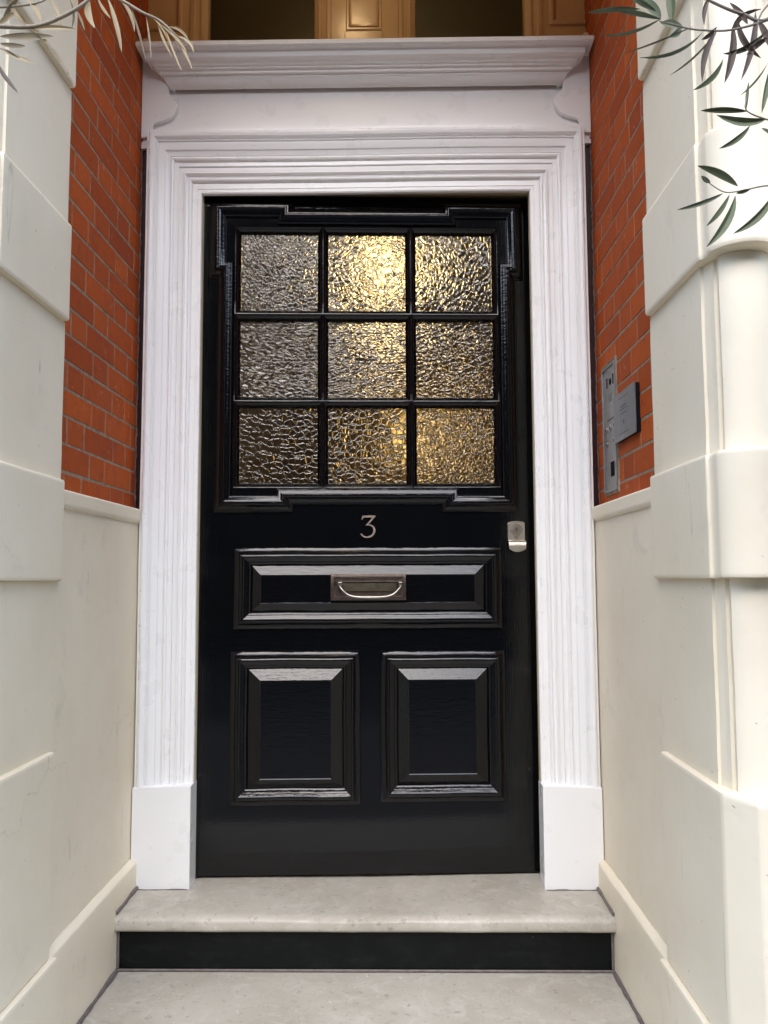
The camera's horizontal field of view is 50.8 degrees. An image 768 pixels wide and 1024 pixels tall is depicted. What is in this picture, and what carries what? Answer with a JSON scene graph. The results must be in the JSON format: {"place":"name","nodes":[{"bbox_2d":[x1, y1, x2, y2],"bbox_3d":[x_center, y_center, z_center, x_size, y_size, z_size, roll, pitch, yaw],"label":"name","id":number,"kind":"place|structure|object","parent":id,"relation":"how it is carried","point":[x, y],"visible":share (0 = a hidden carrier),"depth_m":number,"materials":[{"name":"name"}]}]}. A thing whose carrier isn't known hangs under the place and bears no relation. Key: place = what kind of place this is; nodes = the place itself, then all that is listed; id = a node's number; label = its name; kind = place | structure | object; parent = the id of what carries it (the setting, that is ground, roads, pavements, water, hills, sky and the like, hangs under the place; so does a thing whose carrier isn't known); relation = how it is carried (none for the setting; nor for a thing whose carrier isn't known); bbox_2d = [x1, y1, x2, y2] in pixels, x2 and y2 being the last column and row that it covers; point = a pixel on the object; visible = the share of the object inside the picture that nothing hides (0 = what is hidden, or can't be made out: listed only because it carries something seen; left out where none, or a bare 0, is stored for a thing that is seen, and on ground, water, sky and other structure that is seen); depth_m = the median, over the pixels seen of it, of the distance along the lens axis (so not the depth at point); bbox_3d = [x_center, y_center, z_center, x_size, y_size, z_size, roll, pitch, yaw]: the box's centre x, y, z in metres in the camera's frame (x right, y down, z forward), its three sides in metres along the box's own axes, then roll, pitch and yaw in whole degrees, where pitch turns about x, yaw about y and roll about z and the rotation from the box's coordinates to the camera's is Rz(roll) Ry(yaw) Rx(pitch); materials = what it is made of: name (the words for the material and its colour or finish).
{"place":"outdoors","nodes":[
{"label":"outdoors","id":0,"kind":"place"},
{"bbox_2d":[76,968,644,1023],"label":"step","id":1,"kind":"object","parent":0,"point":[122,997],"visible":0.92,"depth_m":2.13,"materials":[{"name":"stone"}]},
{"bbox_2d":[114,872,615,972],"bbox_3d":[-0.052,1.224,2.511,1.412,0.172,0.525,0,-5,1],"label":"door step","id":2,"kind":"object","parent":1,"relation":"on","point":[509,922],"depth_m":2.28,"materials":[{"name":"stone"}]},
{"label":"pavement","id":3,"kind":"structure","parent":0,"visible":0},
{"bbox_2d":[0,0,77,1023],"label":"stone pier","id":4,"kind":"structure","parent":3,"relation":"on","point":[35,225],"depth_m":1.78,"materials":[{"name":"beige paint"}]},
{"bbox_2d":[636,0,767,1023],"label":"stone pier","id":5,"kind":"structure","parent":3,"relation":"on","point":[706,308],"depth_m":1.60,"materials":[{"name":"beige paint"}]},
{"bbox_3d":[-1.226,1.298,0.860,0.410,0.411,0.410,0,-5,1],"label":"plant pot","id":6,"kind":"object","parent":3,"relation":"on","visible":0},
{"bbox_2d":[0,0,193,92],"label":"olive tree","id":7,"kind":"object","parent":6,"relation":"in","point":[8,15],"visible":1,"depth_m":1.02,"materials":[{"name":"green plant"}]},
{"bbox_3d":[1.074,1.286,0.826,0.410,0.411,0.410,0,-5,1],"label":"plant pot","id":8,"kind":"object","parent":3,"relation":"on","visible":0},
{"bbox_2d":[588,0,767,246],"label":"olive tree","id":9,"kind":"object","parent":8,"relation":"in","point":[653,9],"visible":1,"depth_m":1.16,"materials":[{"name":"green plant"}]},
{"bbox_3d":[-0.075,-4.344,2.927,11.000,11.978,1.990,0,-5,1],"label":"house front","id":10,"kind":"object","parent":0,"visible":0},
{"bbox_2d":[46,0,147,1023],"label":"side wall","id":11,"kind":"structure","parent":10,"relation":"attached to","point":[93,874],"depth_m":2.25,"materials":[{"name":"red brick"}]},
{"bbox_2d":[146,0,585,40],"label":"fanlight window","id":12,"kind":"structure","parent":10,"relation":"in","point":[201,20],"depth_m":2.78,"materials":[{"name":"paint"}]},
{"bbox_2d":[190,0,330,40],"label":"window frame","id":13,"kind":"structure","parent":12,"relation":"in","point":[200,9],"depth_m":2.77,"materials":[{"name":"paint"}]},
{"bbox_2d":[210,0,313,39],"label":"window pane","id":14,"kind":"structure","parent":12,"relation":"in","point":[229,19],"depth_m":2.80,"materials":[{"name":"brown glass"}]},
{"bbox_2d":[416,0,522,37],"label":"window pane","id":15,"kind":"structure","parent":12,"relation":"in","point":[434,18],"depth_m":2.78,"materials":[{"name":"brown glass"}]},
{"bbox_2d":[398,0,541,37],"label":"window frame","id":16,"kind":"structure","parent":12,"relation":"in","point":[531,9],"depth_m":2.75,"materials":[{"name":"paint"}]},
{"bbox_2d":[131,32,603,889],"bbox_3d":[-0.057,-0.215,2.646,1.520,2.754,0.287,0,-5,1],"label":"door surround","id":17,"kind":"object","parent":10,"relation":"attached to","point":[503,116],"visible":1,"depth_m":2.62,"materials":[{"name":"white paint"}]},
{"bbox_2d":[195,196,539,875],"bbox_3d":[-0.058,0.039,2.631,1.107,2.210,0.102,0,-5,-1],"label":"front door","id":18,"kind":"structure","parent":17,"relation":"attached to","point":[367,703],"depth_m":2.63,"materials":[{"name":"black paint"}]},
{"bbox_2d":[195,196,539,875],"bbox_3d":[-0.059,0.041,2.659,1.107,2.210,0.045,0,-5,-1],"label":"door leaf","id":19,"kind":"structure","parent":18,"relation":"in","point":[374,836],"depth_m":2.60,"materials":[{"name":"black paint"}]},
{"bbox_2d":[584,0,668,1023],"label":"side wall","id":20,"kind":"structure","parent":10,"relation":"attached to","point":[631,878],"depth_m":2.23,"materials":[{"name":"red brick"}]},
{"bbox_2d":[601,355,620,496],"bbox_3d":[0.684,-0.254,2.436,0.012,0.405,0.161,0,-5,1],"label":"intercom panel","id":21,"kind":"object","parent":20,"relation":"attached to","point":[611,459],"visible":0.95,"depth_m":2.44,"materials":[{"name":"metal"}]},
{"bbox_2d":[611,461,614,476],"bbox_3d":[0.682,-0.129,2.412,0.001,0.044,0.038,0,-5,1],"label":"reader window","id":22,"kind":"structure","parent":21,"relation":"in","point":[612,463],"depth_m":2.41,"materials":[{"name":"black plastic"}]},
{"bbox_2d":[613,381,640,443],"bbox_3d":[0.675,-0.272,2.247,0.018,0.136,0.206,0,-5,1],"label":"wall plaque","id":23,"kind":"object","parent":20,"relation":"attached to","point":[626,410],"depth_m":2.21,"materials":[{"name":"grey metal"}]}
]}

